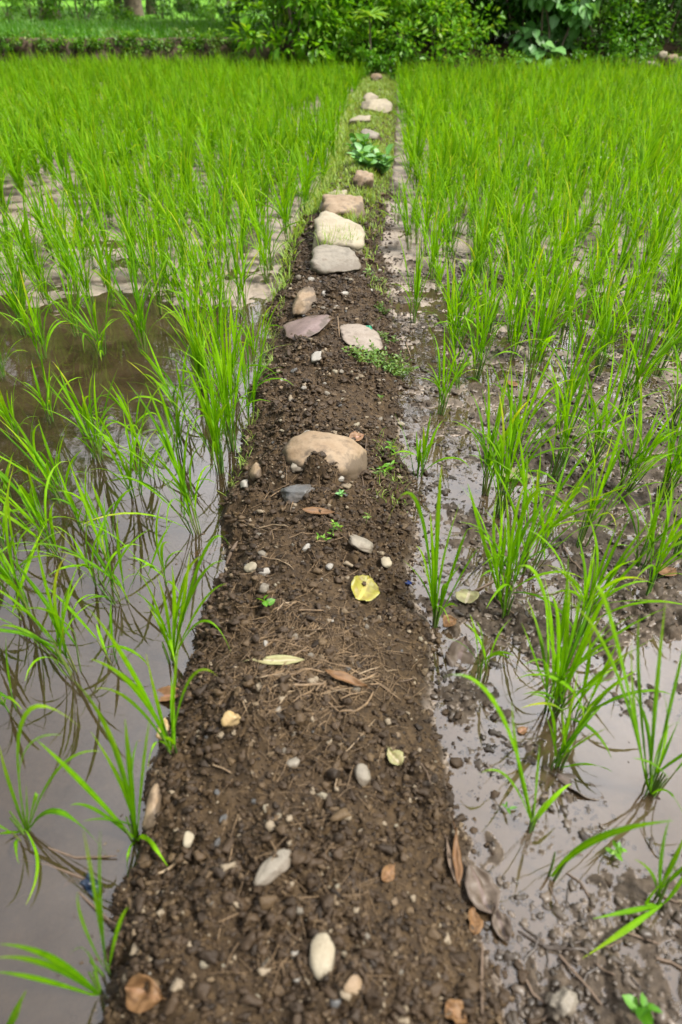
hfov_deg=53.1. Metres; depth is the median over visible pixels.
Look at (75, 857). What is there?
rotting stem
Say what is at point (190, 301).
rice clump
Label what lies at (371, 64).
leafy bush
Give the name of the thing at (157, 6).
shrub
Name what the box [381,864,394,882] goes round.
fallen leaf
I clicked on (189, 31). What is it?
bank weed
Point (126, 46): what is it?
bank weed
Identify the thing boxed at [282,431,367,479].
half buried boulder
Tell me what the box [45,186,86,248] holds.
rice clump
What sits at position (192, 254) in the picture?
rice clump
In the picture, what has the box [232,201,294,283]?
rice clump
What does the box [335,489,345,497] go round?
weed
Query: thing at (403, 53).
leafy bush
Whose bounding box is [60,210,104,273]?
rice clump
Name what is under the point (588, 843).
rice clump
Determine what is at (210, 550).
fallen leaf
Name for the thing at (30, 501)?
rice clump
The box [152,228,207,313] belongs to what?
rice clump
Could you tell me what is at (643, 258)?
rice clump
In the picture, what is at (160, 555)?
rice clump
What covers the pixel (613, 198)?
rice clump
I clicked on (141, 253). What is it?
rice clump
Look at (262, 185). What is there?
rice clump
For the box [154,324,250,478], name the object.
rice clump
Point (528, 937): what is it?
rotting stem
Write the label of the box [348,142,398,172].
broad leaved weed
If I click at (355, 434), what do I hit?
fallen leaf
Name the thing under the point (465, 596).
fallen leaf
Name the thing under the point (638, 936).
rotting stem
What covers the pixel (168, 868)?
straw stalk
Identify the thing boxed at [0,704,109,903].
rice clump
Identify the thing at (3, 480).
rice clump
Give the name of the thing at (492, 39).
dark bush
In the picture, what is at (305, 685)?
straw stalk
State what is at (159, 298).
rice clump
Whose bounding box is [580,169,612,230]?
rice clump
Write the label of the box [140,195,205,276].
rice clump
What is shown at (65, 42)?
bank weed
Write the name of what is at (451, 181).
rice clump
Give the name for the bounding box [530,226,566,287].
rice clump
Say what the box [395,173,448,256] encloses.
rice clump
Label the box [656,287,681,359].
rice clump
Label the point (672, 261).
rice clump
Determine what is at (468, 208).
rice clump
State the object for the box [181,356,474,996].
dry fibres
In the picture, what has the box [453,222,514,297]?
rice clump
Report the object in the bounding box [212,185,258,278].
rice clump
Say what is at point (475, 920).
fallen leaf
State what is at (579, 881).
rotting stem
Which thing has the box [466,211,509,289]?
rice clump
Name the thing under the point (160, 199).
rice clump
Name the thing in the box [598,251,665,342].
rice clump
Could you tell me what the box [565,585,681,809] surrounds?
rice clump
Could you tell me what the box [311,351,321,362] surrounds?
angular stone
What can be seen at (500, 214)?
rice clump
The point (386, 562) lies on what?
stone
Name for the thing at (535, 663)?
rotting stem
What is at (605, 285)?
rice clump
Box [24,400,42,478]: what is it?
rice clump
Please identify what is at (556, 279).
rice clump
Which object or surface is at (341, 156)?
short grass
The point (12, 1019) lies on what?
rice clump
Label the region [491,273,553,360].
rice clump
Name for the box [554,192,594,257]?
rice clump
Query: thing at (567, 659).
rice clump
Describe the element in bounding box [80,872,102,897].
plastic scrap
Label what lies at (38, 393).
rice clump
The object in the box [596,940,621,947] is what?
rotting stem
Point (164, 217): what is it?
rice clump
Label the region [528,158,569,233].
rice clump
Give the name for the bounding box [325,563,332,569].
pebble
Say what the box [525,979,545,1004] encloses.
rotting stem
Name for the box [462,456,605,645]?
rice clump
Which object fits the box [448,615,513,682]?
rice clump
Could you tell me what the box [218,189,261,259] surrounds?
rice clump
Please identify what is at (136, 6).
tree
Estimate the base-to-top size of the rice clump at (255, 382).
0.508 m
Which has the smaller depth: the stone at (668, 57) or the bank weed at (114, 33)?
the stone at (668, 57)
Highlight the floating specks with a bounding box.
[0,307,681,1011]
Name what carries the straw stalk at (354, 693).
on the ground at (42, 916)
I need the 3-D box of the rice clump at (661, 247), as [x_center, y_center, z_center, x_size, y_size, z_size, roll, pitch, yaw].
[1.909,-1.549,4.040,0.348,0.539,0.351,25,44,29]
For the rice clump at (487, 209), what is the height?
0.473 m
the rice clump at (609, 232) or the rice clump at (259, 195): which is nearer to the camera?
the rice clump at (609, 232)
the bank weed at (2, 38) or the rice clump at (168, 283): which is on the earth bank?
the bank weed at (2, 38)
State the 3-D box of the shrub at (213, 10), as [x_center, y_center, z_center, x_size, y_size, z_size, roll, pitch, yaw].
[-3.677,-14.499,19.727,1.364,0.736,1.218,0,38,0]
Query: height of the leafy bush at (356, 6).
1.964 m
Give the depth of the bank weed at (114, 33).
13.49 m
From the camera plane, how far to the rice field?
7.52 m
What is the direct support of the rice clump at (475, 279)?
on the ground at (42, 916)
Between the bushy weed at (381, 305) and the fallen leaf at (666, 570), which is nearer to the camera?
the fallen leaf at (666, 570)
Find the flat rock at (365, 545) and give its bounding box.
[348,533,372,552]
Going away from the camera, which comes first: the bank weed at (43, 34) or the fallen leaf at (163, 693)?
the fallen leaf at (163, 693)
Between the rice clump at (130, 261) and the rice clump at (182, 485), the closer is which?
the rice clump at (182, 485)
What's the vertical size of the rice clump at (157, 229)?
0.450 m
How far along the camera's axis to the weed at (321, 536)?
2.09 m
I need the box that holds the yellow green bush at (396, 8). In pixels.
[351,0,507,73]
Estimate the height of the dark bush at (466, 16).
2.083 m
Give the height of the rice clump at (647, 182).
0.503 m
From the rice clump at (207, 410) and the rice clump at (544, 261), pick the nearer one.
the rice clump at (207, 410)
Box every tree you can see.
[37,0,60,19]
[113,0,123,10]
[123,0,143,16]
[145,0,155,14]
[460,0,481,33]
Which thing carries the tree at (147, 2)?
on the ground at (42, 916)
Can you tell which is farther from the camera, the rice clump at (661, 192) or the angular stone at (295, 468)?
the rice clump at (661, 192)
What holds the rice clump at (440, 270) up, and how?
on the water
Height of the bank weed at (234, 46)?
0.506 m
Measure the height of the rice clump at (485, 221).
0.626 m
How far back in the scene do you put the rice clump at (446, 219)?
4.58 m
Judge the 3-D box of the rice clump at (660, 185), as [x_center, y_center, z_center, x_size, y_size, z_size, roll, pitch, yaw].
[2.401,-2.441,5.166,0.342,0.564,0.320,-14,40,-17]
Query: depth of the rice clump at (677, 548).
2.24 m
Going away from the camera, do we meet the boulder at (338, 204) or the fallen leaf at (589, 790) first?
the fallen leaf at (589, 790)
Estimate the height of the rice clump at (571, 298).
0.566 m
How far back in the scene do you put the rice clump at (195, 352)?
3.01 m
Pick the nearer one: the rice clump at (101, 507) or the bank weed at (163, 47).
the rice clump at (101, 507)
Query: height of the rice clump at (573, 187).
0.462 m
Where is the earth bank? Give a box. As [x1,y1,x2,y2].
[0,37,355,76]
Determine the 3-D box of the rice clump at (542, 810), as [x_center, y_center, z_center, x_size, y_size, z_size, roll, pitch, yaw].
[0.349,0.522,1.382,0.325,0.524,0.111,0,38,0]
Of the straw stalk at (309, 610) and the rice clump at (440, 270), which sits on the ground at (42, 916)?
the straw stalk at (309, 610)
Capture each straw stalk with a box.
[158,863,177,873]
[213,764,231,773]
[255,668,323,680]
[261,556,293,569]
[289,682,326,686]
[299,609,323,610]
[308,691,338,711]
[324,661,400,699]
[339,691,373,712]
[342,691,366,697]
[345,673,376,682]
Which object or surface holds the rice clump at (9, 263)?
in the water
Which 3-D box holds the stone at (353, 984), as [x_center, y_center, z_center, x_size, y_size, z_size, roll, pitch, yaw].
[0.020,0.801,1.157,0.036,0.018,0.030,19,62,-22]
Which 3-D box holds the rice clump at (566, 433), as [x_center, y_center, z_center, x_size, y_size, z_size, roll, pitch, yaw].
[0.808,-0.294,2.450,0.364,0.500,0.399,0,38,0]
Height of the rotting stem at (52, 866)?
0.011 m
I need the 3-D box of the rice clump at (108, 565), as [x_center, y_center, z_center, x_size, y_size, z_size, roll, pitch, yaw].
[-0.689,0.125,2.003,0.297,0.429,0.384,0,38,0]
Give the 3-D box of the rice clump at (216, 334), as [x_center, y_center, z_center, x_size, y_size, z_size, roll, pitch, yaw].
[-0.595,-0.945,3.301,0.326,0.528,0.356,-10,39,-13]
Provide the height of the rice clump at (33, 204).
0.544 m
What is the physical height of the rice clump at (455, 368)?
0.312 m
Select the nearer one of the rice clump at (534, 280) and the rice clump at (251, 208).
the rice clump at (534, 280)
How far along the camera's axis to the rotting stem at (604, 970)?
1.30 m
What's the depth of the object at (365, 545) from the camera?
2.10 m
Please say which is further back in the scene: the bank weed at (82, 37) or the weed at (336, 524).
the bank weed at (82, 37)
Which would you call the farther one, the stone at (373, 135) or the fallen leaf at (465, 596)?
the stone at (373, 135)
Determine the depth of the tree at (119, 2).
23.06 m
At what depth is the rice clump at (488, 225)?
4.35 m
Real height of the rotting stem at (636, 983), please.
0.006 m
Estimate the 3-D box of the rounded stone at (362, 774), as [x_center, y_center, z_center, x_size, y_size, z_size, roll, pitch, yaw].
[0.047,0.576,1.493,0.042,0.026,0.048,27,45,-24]
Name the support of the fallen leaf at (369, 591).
on the ground at (42, 916)
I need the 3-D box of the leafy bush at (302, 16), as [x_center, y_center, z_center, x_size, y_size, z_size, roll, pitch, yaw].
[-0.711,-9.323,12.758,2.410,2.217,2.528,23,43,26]
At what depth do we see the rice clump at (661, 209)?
4.49 m
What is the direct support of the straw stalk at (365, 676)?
on the soil crumbs
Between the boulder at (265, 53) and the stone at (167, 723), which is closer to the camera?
the stone at (167, 723)
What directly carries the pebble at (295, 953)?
on the ground at (42, 916)
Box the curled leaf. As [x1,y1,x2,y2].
[125,973,167,1013]
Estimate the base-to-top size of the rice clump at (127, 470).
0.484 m
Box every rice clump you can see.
[0,178,18,261]
[0,186,38,264]
[0,191,53,290]
[0,196,27,276]
[0,206,44,279]
[0,213,10,289]
[0,228,38,299]
[0,237,33,313]
[0,249,45,338]
[0,266,70,362]
[0,324,27,381]
[0,378,35,445]
[0,404,94,508]
[0,449,47,525]
[0,453,30,503]
[0,455,42,562]
[0,461,75,560]
[0,466,60,624]
[0,536,101,681]
[0,650,21,719]
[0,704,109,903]
[0,944,104,997]
[2,217,63,299]
[2,236,56,312]
[7,991,25,1023]
[8,171,76,260]
[9,349,80,428]
[17,168,60,252]
[19,173,81,266]
[20,187,96,290]
[21,459,154,614]
[22,161,70,228]
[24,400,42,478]
[35,257,93,339]
[37,211,90,304]
[37,678,166,872]
[38,133,92,219]
[39,215,104,315]
[41,362,119,438]
[42,349,117,467]
[42,583,147,670]
[44,219,78,278]
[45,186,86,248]
[50,271,118,360]
[50,462,89,538]
[51,497,108,590]
[52,165,107,260]
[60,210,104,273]
[64,476,136,556]
[66,162,110,222]
[66,193,103,269]
[73,145,121,217]
[74,171,114,232]
[74,177,115,268]
[77,830,128,978]
[80,212,109,287]
[80,382,215,538]
[81,382,176,503]
[84,215,120,307]
[84,499,180,591]
[85,156,124,224]
[86,174,153,272]
[87,155,136,231]
[89,609,214,763]
[96,221,150,289]
[96,243,168,356]
[99,209,160,299]
[101,197,147,249]
[103,381,155,443]
[105,154,154,229]
[108,226,188,316]
[109,166,131,212]
[116,159,151,224]
[116,177,187,263]
[120,410,188,484]
[124,192,164,278]
[127,334,210,420]
[130,170,182,223]
[130,535,229,668]
[132,151,165,205]
[132,209,188,303]
[133,150,173,224]
[139,196,176,238]
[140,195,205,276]
[141,219,173,285]
[142,164,192,239]
[145,204,178,267]
[147,380,200,462]
[148,163,197,225]
[149,175,207,260]
[150,180,199,244]
[152,169,174,206]
[152,186,177,248]
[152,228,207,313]
[152,307,282,454]
[154,271,231,394]
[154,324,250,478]
[156,242,230,339]
[159,249,227,361]
[165,199,224,301]
[167,154,193,219]
[167,172,215,237]
[170,179,222,270]
[173,160,205,232]
[177,224,219,289]
[181,219,239,311]
[182,180,236,279]
[183,258,245,359]
[185,168,222,244]
[188,166,208,216]
[188,241,244,327]
[190,181,238,258]
[191,153,220,224]
[197,137,246,215]
[197,288,274,401]
[198,164,235,218]
[201,166,245,239]
[212,147,248,210]
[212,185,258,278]
[213,219,277,318]
[217,157,260,222]
[217,182,258,252]
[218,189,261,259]
[220,316,292,424]
[226,160,304,270]
[228,172,260,233]
[228,297,283,375]
[232,181,275,248]
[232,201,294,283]
[239,164,260,196]
[239,169,271,241]
[243,141,274,213]
[251,159,313,240]
[252,162,296,233]
[252,175,276,217]
[266,142,308,223]
[273,130,326,216]
[292,152,333,208]
[377,175,428,249]
[387,465,477,627]
[389,171,412,223]
[390,415,467,477]
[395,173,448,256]
[395,229,439,322]
[399,184,436,243]
[404,166,432,225]
[406,153,451,230]
[409,192,454,279]
[413,149,434,199]
[417,168,461,245]
[418,324,475,415]
[419,137,461,211]
[422,167,446,210]
[424,248,491,346]
[428,182,465,256]
[429,144,462,220]
[430,157,486,241]
[430,191,481,268]
[431,234,450,291]
[433,257,488,328]
[433,271,493,358]
[434,327,480,389]
[442,674,570,833]
[444,153,464,211]
[448,179,471,228]
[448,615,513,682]
[451,268,544,380]
[452,160,496,220]
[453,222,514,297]
[453,367,534,496]
[455,235,498,315]
[458,178,516,279]
[459,170,502,239]
[461,169,500,248]
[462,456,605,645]
[464,166,489,214]
[464,196,518,265]
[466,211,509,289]
[466,255,502,343]
[467,190,501,254]
[468,477,564,618]
[469,193,548,279]
[470,362,593,519]
[472,232,523,332]
[478,157,513,224]
[480,180,548,264]
[481,183,512,246]
[484,137,525,225]
[484,154,522,216]
[484,220,543,309]
[484,421,640,576]
[487,333,577,461]
[491,202,541,292]
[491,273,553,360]
[492,261,592,380]
[493,142,533,217]
[493,168,546,259]
[494,239,552,342]
[495,169,516,229]
[499,168,533,232]
[499,219,567,323]
[500,162,547,234]
[501,220,545,279]
[504,565,630,719]
[511,202,553,277]
[512,150,539,213]
[514,222,581,317]
[517,618,670,758]
[521,196,551,268]
[521,239,605,325]
[523,243,597,361]
[524,555,662,717]
[525,171,554,240]
[526,511,681,638]
[527,352,637,479]
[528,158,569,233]
[528,300,619,428]
[530,185,564,256]
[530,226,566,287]
[530,238,618,342]
[534,155,571,222]
[534,195,602,287]
[538,391,681,547]
[539,172,572,244]
[542,161,576,216]
[543,173,580,240]
[543,681,617,770]
[544,191,598,275]
[546,235,583,307]
[546,684,611,771]
[548,320,678,468]
[548,820,672,881]
[554,151,601,219]
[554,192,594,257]
[557,171,603,272]
[558,168,592,224]
[560,163,592,224]
[563,277,621,360]
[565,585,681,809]
[568,183,614,248]
[574,180,605,238]
[577,220,616,288]
[578,221,632,309]
[579,227,657,327]
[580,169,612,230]
[581,197,623,256]
[583,257,631,351]
[583,817,681,957]
[585,160,614,204]
[587,159,652,241]
[587,277,661,375]
[589,143,624,214]
[593,190,666,285]
[593,374,681,491]
[594,205,630,266]
[596,165,645,247]
[598,209,654,294]
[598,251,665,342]
[599,204,638,257]
[601,263,681,420]
[602,152,648,222]
[605,150,655,230]
[610,467,681,569]
[611,244,678,326]
[618,202,679,299]
[619,175,660,258]
[619,175,667,247]
[621,156,664,215]
[624,165,655,236]
[624,187,681,260]
[625,233,665,307]
[626,156,680,236]
[626,328,681,428]
[627,265,680,356]
[628,172,681,245]
[628,202,681,290]
[631,284,681,376]
[633,484,681,595]
[636,154,667,210]
[637,385,681,505]
[640,181,681,266]
[642,164,679,229]
[643,155,675,223]
[644,268,681,340]
[648,217,681,312]
[651,253,681,328]
[654,163,681,226]
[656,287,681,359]
[659,226,681,301]
[660,162,681,224]
[661,205,681,287]
[662,176,680,249]
[663,192,681,268]
[664,469,681,557]
[669,168,681,218]
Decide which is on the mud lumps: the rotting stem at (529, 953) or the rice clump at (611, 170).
the rotting stem at (529, 953)
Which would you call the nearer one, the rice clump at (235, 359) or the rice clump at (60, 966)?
the rice clump at (60, 966)
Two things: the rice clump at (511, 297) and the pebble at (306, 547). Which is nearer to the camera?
the pebble at (306, 547)
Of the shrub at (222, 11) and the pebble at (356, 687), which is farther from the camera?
the shrub at (222, 11)
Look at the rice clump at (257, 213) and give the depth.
4.79 m
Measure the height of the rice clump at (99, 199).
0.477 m
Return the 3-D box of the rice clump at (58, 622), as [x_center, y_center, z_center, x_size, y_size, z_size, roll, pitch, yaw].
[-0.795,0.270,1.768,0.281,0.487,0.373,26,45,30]
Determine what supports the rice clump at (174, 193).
on the ground at (42, 916)
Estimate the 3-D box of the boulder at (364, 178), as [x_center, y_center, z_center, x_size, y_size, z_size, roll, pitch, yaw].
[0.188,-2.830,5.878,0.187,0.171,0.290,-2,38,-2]
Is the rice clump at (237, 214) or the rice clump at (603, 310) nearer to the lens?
the rice clump at (603, 310)
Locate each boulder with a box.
[246,42,270,65]
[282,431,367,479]
[321,194,365,221]
[352,170,373,189]
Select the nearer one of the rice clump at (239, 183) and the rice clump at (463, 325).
the rice clump at (463, 325)
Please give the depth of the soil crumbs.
1.47 m
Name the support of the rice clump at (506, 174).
on the ground at (42, 916)
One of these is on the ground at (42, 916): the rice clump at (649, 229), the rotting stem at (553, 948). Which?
the rice clump at (649, 229)
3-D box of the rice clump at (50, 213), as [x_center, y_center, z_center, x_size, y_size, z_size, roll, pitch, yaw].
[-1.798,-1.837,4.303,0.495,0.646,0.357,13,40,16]
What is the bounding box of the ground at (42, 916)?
[0,0,681,1023]
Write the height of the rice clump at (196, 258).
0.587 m
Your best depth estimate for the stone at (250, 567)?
2.06 m
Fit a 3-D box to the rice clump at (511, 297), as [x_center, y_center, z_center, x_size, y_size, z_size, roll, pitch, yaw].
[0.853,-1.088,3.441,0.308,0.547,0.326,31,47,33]
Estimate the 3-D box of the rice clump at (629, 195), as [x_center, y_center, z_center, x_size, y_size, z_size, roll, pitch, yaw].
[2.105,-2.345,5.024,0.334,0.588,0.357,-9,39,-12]
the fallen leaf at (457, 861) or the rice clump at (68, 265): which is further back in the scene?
the rice clump at (68, 265)
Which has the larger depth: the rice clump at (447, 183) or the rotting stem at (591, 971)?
the rice clump at (447, 183)
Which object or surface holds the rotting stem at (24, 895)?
in the water
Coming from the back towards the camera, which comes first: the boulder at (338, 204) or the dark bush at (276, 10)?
the dark bush at (276, 10)
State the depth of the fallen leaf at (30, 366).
3.38 m
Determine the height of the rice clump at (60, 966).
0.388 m
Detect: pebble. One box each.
[199,960,208,968]
[214,789,219,794]
[214,837,220,846]
[219,814,227,823]
[258,550,266,556]
[258,568,269,575]
[259,583,268,593]
[291,950,298,958]
[296,906,302,914]
[302,543,310,551]
[316,792,326,799]
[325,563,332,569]
[351,684,360,693]
[391,897,397,906]
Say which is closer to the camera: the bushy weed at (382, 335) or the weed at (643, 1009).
the weed at (643, 1009)
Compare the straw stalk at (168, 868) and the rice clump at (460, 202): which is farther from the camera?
the rice clump at (460, 202)
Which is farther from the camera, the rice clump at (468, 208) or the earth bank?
the earth bank
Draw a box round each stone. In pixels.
[142,783,161,830]
[156,717,169,739]
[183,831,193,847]
[221,710,240,727]
[240,479,248,487]
[243,562,256,573]
[249,462,261,480]
[253,849,290,885]
[280,484,315,502]
[286,757,299,769]
[290,463,303,472]
[292,286,316,316]
[309,932,334,979]
[310,244,360,274]
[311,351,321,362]
[312,211,364,253]
[329,190,346,194]
[329,997,340,1007]
[343,974,361,994]
[349,115,370,124]
[354,763,370,786]
[360,129,378,140]
[361,99,392,113]
[363,92,378,100]
[370,73,382,81]
[381,557,391,567]
[642,61,659,71]
[656,51,667,60]
[660,54,678,68]
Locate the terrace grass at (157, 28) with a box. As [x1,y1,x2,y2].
[0,5,669,38]
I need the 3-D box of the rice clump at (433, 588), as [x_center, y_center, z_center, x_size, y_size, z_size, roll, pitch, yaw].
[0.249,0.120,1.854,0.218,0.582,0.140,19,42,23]
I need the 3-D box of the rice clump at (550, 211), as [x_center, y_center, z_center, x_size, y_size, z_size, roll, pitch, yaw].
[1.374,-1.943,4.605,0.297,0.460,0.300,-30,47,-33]
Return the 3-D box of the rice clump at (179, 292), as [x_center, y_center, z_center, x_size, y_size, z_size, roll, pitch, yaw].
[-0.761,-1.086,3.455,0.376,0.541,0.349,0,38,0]
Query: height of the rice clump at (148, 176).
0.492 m
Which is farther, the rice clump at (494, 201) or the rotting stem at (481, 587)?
the rice clump at (494, 201)
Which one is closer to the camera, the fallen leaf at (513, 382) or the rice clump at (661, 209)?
the fallen leaf at (513, 382)
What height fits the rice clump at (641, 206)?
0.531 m
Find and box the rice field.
[0,45,681,213]
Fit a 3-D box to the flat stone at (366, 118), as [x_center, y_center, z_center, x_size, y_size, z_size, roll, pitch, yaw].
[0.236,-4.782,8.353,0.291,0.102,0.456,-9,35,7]
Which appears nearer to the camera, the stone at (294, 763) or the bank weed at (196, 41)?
the stone at (294, 763)
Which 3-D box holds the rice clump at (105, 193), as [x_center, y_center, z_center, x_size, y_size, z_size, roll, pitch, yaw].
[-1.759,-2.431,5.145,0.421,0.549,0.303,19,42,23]
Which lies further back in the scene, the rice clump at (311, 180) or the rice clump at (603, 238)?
the rice clump at (311, 180)
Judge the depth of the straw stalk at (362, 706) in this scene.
1.64 m
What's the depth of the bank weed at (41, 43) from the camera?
13.54 m
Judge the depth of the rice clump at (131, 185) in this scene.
5.10 m
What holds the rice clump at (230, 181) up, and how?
on the ground at (42, 916)
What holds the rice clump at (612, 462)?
on the ground at (42, 916)
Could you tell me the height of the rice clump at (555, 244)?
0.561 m
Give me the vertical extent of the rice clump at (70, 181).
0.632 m
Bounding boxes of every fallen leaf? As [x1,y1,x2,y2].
[26,364,40,368]
[62,862,92,887]
[147,686,179,701]
[193,547,218,556]
[243,655,304,664]
[301,507,338,513]
[324,669,370,688]
[349,431,363,440]
[351,575,379,600]
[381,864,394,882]
[386,746,403,766]
[443,614,457,626]
[444,834,456,884]
[445,633,474,671]
[445,998,467,1023]
[452,821,462,886]
[455,589,479,603]
[465,859,500,915]
[468,905,482,934]
[491,900,511,941]
[503,468,532,478]
[507,380,517,385]
[517,726,527,733]
[549,772,603,800]
[656,564,676,575]
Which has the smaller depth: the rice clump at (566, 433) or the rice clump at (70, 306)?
the rice clump at (566, 433)
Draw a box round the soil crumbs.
[68,170,681,1023]
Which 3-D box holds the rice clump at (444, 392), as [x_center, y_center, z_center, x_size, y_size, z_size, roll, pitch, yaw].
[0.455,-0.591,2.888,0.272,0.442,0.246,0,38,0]
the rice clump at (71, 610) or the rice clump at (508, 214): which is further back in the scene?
the rice clump at (508, 214)
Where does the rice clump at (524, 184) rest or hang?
on the ground at (42, 916)
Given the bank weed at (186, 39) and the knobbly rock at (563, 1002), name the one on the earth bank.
the bank weed at (186, 39)
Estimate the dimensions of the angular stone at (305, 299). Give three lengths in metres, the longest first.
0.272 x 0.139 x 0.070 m
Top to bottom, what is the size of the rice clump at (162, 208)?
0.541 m
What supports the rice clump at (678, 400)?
on the ground at (42, 916)
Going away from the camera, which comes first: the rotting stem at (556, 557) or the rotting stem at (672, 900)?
the rotting stem at (672, 900)
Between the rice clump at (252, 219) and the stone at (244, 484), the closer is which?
the stone at (244, 484)
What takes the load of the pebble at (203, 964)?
on the ground at (42, 916)
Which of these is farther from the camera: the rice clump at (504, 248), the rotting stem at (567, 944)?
the rice clump at (504, 248)
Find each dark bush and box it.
[263,3,385,46]
[348,0,473,38]
[415,0,528,38]
[421,0,540,41]
[469,0,567,44]
[488,0,610,39]
[567,0,681,39]
[609,0,681,56]
[624,0,681,39]
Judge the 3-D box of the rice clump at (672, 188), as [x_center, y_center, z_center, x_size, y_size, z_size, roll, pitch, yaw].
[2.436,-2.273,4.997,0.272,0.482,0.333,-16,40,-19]
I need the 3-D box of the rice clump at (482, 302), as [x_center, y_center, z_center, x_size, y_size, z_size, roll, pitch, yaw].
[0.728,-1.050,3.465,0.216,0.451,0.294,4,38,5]
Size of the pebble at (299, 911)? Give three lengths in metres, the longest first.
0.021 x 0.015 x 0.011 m
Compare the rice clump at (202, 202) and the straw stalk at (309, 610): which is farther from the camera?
the rice clump at (202, 202)
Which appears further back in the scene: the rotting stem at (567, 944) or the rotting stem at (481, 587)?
the rotting stem at (481, 587)
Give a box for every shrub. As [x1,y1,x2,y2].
[102,1,139,22]
[148,0,173,18]
[161,0,209,22]
[193,0,233,20]
[215,0,264,28]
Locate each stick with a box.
[225,541,237,563]
[480,941,483,1022]
[512,659,545,691]
[559,954,601,1005]
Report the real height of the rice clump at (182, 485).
0.584 m
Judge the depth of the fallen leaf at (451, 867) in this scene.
1.44 m
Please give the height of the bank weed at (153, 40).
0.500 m
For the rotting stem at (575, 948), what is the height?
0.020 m
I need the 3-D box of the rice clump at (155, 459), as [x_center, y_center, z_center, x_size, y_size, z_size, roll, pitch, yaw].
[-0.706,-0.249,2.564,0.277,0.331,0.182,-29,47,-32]
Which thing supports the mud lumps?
on the ground at (42, 916)
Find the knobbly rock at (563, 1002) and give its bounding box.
[544,985,578,1020]
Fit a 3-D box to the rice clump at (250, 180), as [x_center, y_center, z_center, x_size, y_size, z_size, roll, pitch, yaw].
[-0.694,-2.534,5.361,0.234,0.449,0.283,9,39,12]
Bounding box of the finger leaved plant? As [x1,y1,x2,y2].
[350,6,388,72]
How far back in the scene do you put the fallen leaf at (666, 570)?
2.18 m
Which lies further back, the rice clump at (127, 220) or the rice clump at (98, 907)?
the rice clump at (127, 220)
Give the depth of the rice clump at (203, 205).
4.65 m
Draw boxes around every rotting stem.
[3,856,45,907]
[8,857,85,879]
[47,847,116,858]
[78,892,116,924]
[472,560,491,573]
[474,579,501,590]
[484,591,516,617]
[518,930,557,951]
[522,660,551,665]
[522,926,534,935]
[523,932,541,959]
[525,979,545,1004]
[535,934,564,949]
[543,555,572,563]
[543,940,583,947]
[548,884,558,904]
[552,943,588,950]
[562,544,582,571]
[566,872,589,896]
[581,964,602,987]
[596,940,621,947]
[596,963,615,975]
[627,932,659,944]
[631,977,640,988]
[655,956,681,969]
[657,891,679,902]
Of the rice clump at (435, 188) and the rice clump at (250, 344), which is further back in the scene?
the rice clump at (435, 188)
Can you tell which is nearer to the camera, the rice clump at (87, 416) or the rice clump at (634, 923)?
the rice clump at (634, 923)
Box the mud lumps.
[385,249,681,1023]
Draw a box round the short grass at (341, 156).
[219,68,411,511]
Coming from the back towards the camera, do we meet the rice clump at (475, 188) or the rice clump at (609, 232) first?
the rice clump at (475, 188)
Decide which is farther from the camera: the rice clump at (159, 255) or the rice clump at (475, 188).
the rice clump at (475, 188)
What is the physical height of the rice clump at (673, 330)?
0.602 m
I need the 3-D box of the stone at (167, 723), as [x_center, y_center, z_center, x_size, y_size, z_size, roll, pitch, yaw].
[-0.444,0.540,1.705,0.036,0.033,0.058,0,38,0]
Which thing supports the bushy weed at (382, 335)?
on the ground at (42, 916)
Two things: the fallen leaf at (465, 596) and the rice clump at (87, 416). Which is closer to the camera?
the fallen leaf at (465, 596)
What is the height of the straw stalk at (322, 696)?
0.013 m
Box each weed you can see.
[0,27,11,56]
[0,34,34,60]
[8,27,67,56]
[35,35,59,57]
[48,26,80,55]
[53,35,100,57]
[75,28,103,52]
[79,34,128,56]
[85,25,142,53]
[114,36,146,59]
[118,29,163,55]
[122,33,170,55]
[144,28,178,49]
[165,35,197,55]
[171,26,216,53]
[187,34,216,54]
[189,27,237,55]
[206,33,245,56]
[226,29,245,49]
[257,594,275,606]
[316,523,336,540]
[331,520,342,531]
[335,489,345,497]
[341,336,418,376]
[345,133,375,150]
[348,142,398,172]
[363,268,383,282]
[374,301,391,314]
[377,330,401,343]
[377,460,395,475]
[385,441,396,454]
[502,802,516,813]
[605,840,627,860]
[622,993,661,1023]
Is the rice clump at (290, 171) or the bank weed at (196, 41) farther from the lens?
the bank weed at (196, 41)
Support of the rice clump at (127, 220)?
on the ground at (42, 916)
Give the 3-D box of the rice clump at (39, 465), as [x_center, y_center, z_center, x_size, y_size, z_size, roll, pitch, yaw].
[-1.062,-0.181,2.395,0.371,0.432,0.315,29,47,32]
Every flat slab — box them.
[282,315,331,340]
[340,323,382,352]
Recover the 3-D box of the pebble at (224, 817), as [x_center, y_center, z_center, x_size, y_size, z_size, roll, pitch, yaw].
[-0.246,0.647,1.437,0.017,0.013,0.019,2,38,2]
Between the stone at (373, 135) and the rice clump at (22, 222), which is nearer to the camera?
the rice clump at (22, 222)
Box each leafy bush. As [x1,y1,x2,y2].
[0,0,26,21]
[0,0,70,23]
[32,0,130,21]
[198,0,249,6]
[228,0,365,69]
[240,0,305,40]
[297,8,367,74]
[304,0,431,54]
[342,46,401,80]
[371,29,430,79]
[452,44,542,71]
[525,0,681,70]
[566,39,677,72]
[652,3,681,46]
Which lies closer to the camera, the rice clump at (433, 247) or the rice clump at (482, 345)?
the rice clump at (482, 345)
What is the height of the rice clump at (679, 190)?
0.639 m
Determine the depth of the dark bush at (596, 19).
14.19 m
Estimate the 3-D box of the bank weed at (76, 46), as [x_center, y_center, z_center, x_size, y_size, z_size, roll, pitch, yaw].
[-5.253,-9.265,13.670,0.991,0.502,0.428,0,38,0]
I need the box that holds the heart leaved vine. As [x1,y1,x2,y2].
[508,0,601,70]

